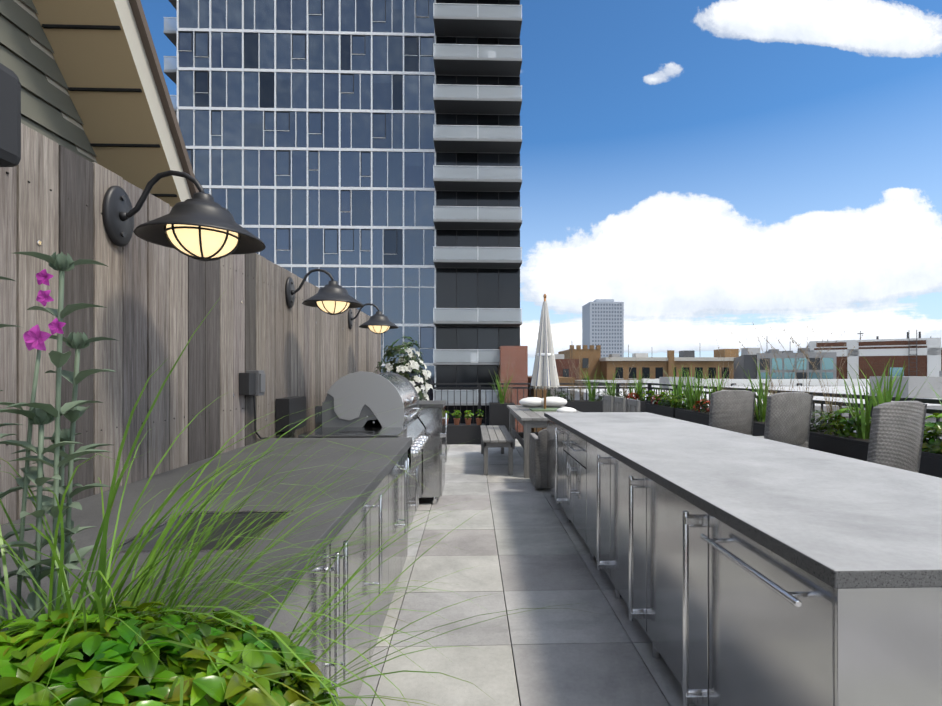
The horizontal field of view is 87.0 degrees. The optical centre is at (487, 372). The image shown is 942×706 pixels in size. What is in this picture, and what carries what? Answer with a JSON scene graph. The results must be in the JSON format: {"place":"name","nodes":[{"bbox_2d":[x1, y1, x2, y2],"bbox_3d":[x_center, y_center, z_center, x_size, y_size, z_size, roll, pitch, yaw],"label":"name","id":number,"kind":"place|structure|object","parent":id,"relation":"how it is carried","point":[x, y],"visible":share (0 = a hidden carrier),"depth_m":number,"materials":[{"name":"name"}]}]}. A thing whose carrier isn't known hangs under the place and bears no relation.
{"place":"outdoors","nodes":[
{"label":"outdoors","id":0,"kind":"place"},
{"bbox_2d":[0,252,118,631],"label":"sage plant","id":1,"kind":"object","parent":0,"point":[41,414],"visible":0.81,"depth_m":0.77,"materials":[{"name":"green plant"}]},
{"bbox_2d":[0,0,198,206],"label":"roof","id":2,"kind":"structure","parent":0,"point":[90,75],"depth_m":2.13,"materials":[{"name":"beige wood"}]},
{"bbox_2d":[371,434,631,705],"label":"floor","id":3,"kind":"structure","parent":0,"point":[522,436],"depth_m":2.84,"materials":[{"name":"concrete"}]},
{"bbox_2d":[355,439,693,705],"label":"pavers","id":4,"kind":"object","parent":3,"relation":"on","point":[564,654],"visible":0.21,"depth_m":2.79,"materials":[{"name":"grey concrete"}]},
{"bbox_2d":[0,123,380,524],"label":"fence","id":5,"kind":"object","parent":4,"relation":"on","point":[158,301],"visible":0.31,"depth_m":2.04,"materials":[{"name":"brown wood"}]},
{"bbox_2d":[0,63,20,166],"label":"speaker","id":6,"kind":"object","parent":5,"relation":"attached to","point":[10,119],"visible":1,"depth_m":1.28},
{"bbox_2d":[102,170,265,260],"bbox_3d":[-1.150,-0.608,1.911,0.550,0.346,0.440,0,0,-2],"label":"wall lamp","id":7,"kind":"object","parent":5,"relation":"attached to","point":[201,225],"visible":1,"depth_m":1.86,"materials":[{"name":"black metal"}]},
{"bbox_2d":[239,370,269,438],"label":"outlets","id":8,"kind":"object","parent":5,"relation":"attached to","point":[251,382],"visible":0.92,"depth_m":3.00,"materials":[{"name":"black metal"}]},
{"bbox_2d":[285,269,362,314],"bbox_3d":[-1.207,-0.608,3.711,0.550,0.346,0.440,0,0,-2],"label":"wall lamp","id":9,"kind":"object","parent":5,"relation":"attached to","point":[332,297],"visible":1,"depth_m":3.65,"materials":[{"name":"black metal"}]},
{"bbox_2d":[348,303,398,333],"bbox_3d":[-1.265,-0.608,5.550,0.550,0.346,0.440,0,0,-2],"label":"wall lamp","id":10,"kind":"object","parent":5,"relation":"attached to","point":[378,322],"visible":1,"depth_m":5.48,"materials":[{"name":"black metal"}]},
{"bbox_2d":[89,450,408,705],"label":"outdoor kitchen cabinets","id":11,"kind":"object","parent":4,"relation":"on","point":[391,569],"visible":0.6,"depth_m":1.87,"materials":[{"name":"silver metal"}]},
{"bbox_2d":[0,437,411,635],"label":"worktop","id":12,"kind":"object","parent":11,"relation":"on","point":[90,513],"visible":0.56,"depth_m":1.64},
{"bbox_2d":[99,510,293,553],"bbox_3d":[-0.778,0.539,1.393,0.344,0.202,0.364,0,0,-2],"label":"sink","id":13,"kind":"object","parent":12,"relation":"in","point":[151,543],"visible":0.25,"depth_m":1.56,"materials":[{"name":"silver metal"}]},
{"bbox_2d":[0,291,592,705],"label":"plants","id":14,"kind":"object","parent":4,"relation":"on","point":[44,660],"visible":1,"depth_m":0.59,"materials":[{"name":"green plant"}]},
{"bbox_2d":[276,371,427,530],"bbox_3d":[-1.027,0.674,4.207,0.931,1.371,1.620,0,0,-2],"label":"grill","id":15,"kind":"object","parent":4,"relation":"on","point":[381,393],"visible":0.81,"depth_m":3.86,"materials":[{"name":"silver metal"}]},
{"bbox_2d":[417,400,446,504],"bbox_3d":[-0.907,0.840,5.404,0.958,1.040,0.705,0,0,-2],"label":"cart","id":16,"kind":"object","parent":4,"relation":"on","point":[431,417],"visible":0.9,"depth_m":5.09,"materials":[{"name":"silver metal"}]},
{"bbox_2d":[480,425,513,474],"bbox_3d":[0.120,1.125,7.470,0.412,0.470,1.850,0,0,-2],"label":"bench","id":17,"kind":"object","parent":4,"relation":"on","point":[499,436],"visible":1,"depth_m":6.62,"materials":[{"name":"grey wood"}]},
{"bbox_2d":[529,428,548,488],"bbox_3d":[0.888,0.985,5.947,0.700,0.730,0.661,0,0,-2],"label":"tub chair","id":18,"kind":"object","parent":4,"relation":"on","point":[538,461],"visible":0.38,"depth_m":5.68,"materials":[{"name":"wicker"}]},
{"bbox_2d":[507,405,579,477],"bbox_3d":[0.894,0.969,7.669,0.994,0.781,2.600,0,0,-2],"label":"dining table","id":19,"kind":"object","parent":4,"relation":"on","point":[526,418],"visible":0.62,"depth_m":6.74,"materials":[{"name":"grey wood"}]},
{"bbox_2d":[529,294,559,428],"bbox_3d":[0.890,0.042,7.668,0.464,2.535,0.458,0,0,-2],"label":"umbrella","id":20,"kind":"object","parent":19,"relation":"on","point":[544,374],"visible":0.98,"depth_m":7.58,"materials":[{"name":"white fabric"}]},
{"bbox_2d":[519,397,575,411],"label":"cushions","id":21,"kind":"object","parent":19,"relation":"on","point":[539,402],"visible":0.9,"depth_m":8.24,"materials":[{"name":"white fabric"}]},
{"bbox_2d":[603,395,612,411],"bbox_3d":[1.833,0.870,8.349,0.440,0.980,0.500,0,0,-2],"label":"teak chair","id":22,"kind":"object","parent":4,"relation":"on","point":[607,403],"visible":0.38,"depth_m":8.34,"materials":[{"name":"grey wood"}]},
{"bbox_2d":[614,397,625,411],"bbox_3d":[1.853,0.870,7.700,0.440,0.980,0.500,0,0,-2],"label":"chair","id":23,"kind":"object","parent":4,"relation":"on","point":[619,404],"visible":0.25,"depth_m":7.66,"materials":[{"name":"grey wood"}]},
{"bbox_2d":[626,399,639,411],"bbox_3d":[1.874,0.870,7.050,0.440,0.980,0.500,0,0,-2],"label":"teak chair","id":24,"kind":"object","parent":4,"relation":"on","point":[632,405],"visible":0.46,"depth_m":7.05,"materials":[{"name":"grey wood"}]},
{"bbox_2d":[415,383,941,438],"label":"railing","id":25,"kind":"object","parent":4,"relation":"on","point":[922,400],"visible":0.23,"depth_m":10.13,"materials":[{"name":"black metal"}]},
{"bbox_2d":[447,400,941,477],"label":"planters","id":26,"kind":"object","parent":4,"relation":"on","point":[849,447],"visible":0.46,"depth_m":7.45,"materials":[{"name":"black"}]},
{"bbox_2d":[373,324,941,453],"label":"planter plants","id":27,"kind":"object","parent":26,"relation":"on","point":[930,444],"visible":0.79,"depth_m":6.24,"materials":[{"name":"green plant"}]},
{"bbox_2d":[709,390,755,435],"bbox_3d":[2.397,0.765,5.129,0.470,1.190,0.526,0,0,-12],"label":"bar chair","id":28,"kind":"object","parent":4,"relation":"on","point":[732,410],"visible":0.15,"depth_m":4.89,"materials":[{"name":"wicker"}]},
{"bbox_2d":[547,418,941,705],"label":"outdoor kitchen cabinets","id":29,"kind":"object","parent":4,"relation":"on","point":[723,614],"visible":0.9,"depth_m":1.58,"materials":[{"name":"silver metal"}]},
{"bbox_2d":[544,412,941,588],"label":"island top","id":30,"kind":"structure","parent":29,"relation":"on","point":[834,521],"depth_m":1.81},
{"bbox_2d":[756,392,812,447],"bbox_3d":[2.613,0.765,4.581,0.470,1.190,0.526,0,0,-18],"label":"bar chair","id":31,"kind":"object","parent":4,"relation":"on","point":[788,418],"visible":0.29,"depth_m":4.34,"materials":[{"name":"wicker"}]},
{"bbox_2d":[867,401,926,472],"bbox_3d":[2.434,0.765,3.217,0.470,1.190,0.526,0,0,-24],"label":"bar chair","id":32,"kind":"object","parent":4,"relation":"on","point":[896,434],"visible":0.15,"depth_m":2.97,"materials":[{"name":"wicker"}]},
{"bbox_2d":[140,0,941,375],"label":"sky","id":33,"kind":"structure","parent":0,"point":[712,170],"materials":[{"name":"blue"}]},
{"label":"ground","id":34,"kind":"structure","parent":0,"visible":0},
{"bbox_2d":[164,0,527,431],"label":"tower frame","id":35,"kind":"object","parent":34,"relation":"on","point":[477,27],"visible":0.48,"depth_m":39.37,"materials":[{"name":"grey metal"}]},
{"bbox_2d":[164,0,520,426],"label":"window glass","id":36,"kind":"object","parent":35,"relation":"in","point":[387,91],"visible":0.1,"depth_m":39.67,"materials":[{"name":"blue glass"}]},
{"bbox_2d":[528,299,941,438],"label":"city","id":37,"kind":"object","parent":34,"relation":"on","point":[602,326],"visible":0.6,"depth_m":60.08,"materials":[{"name":"beige brick"}]}
]}

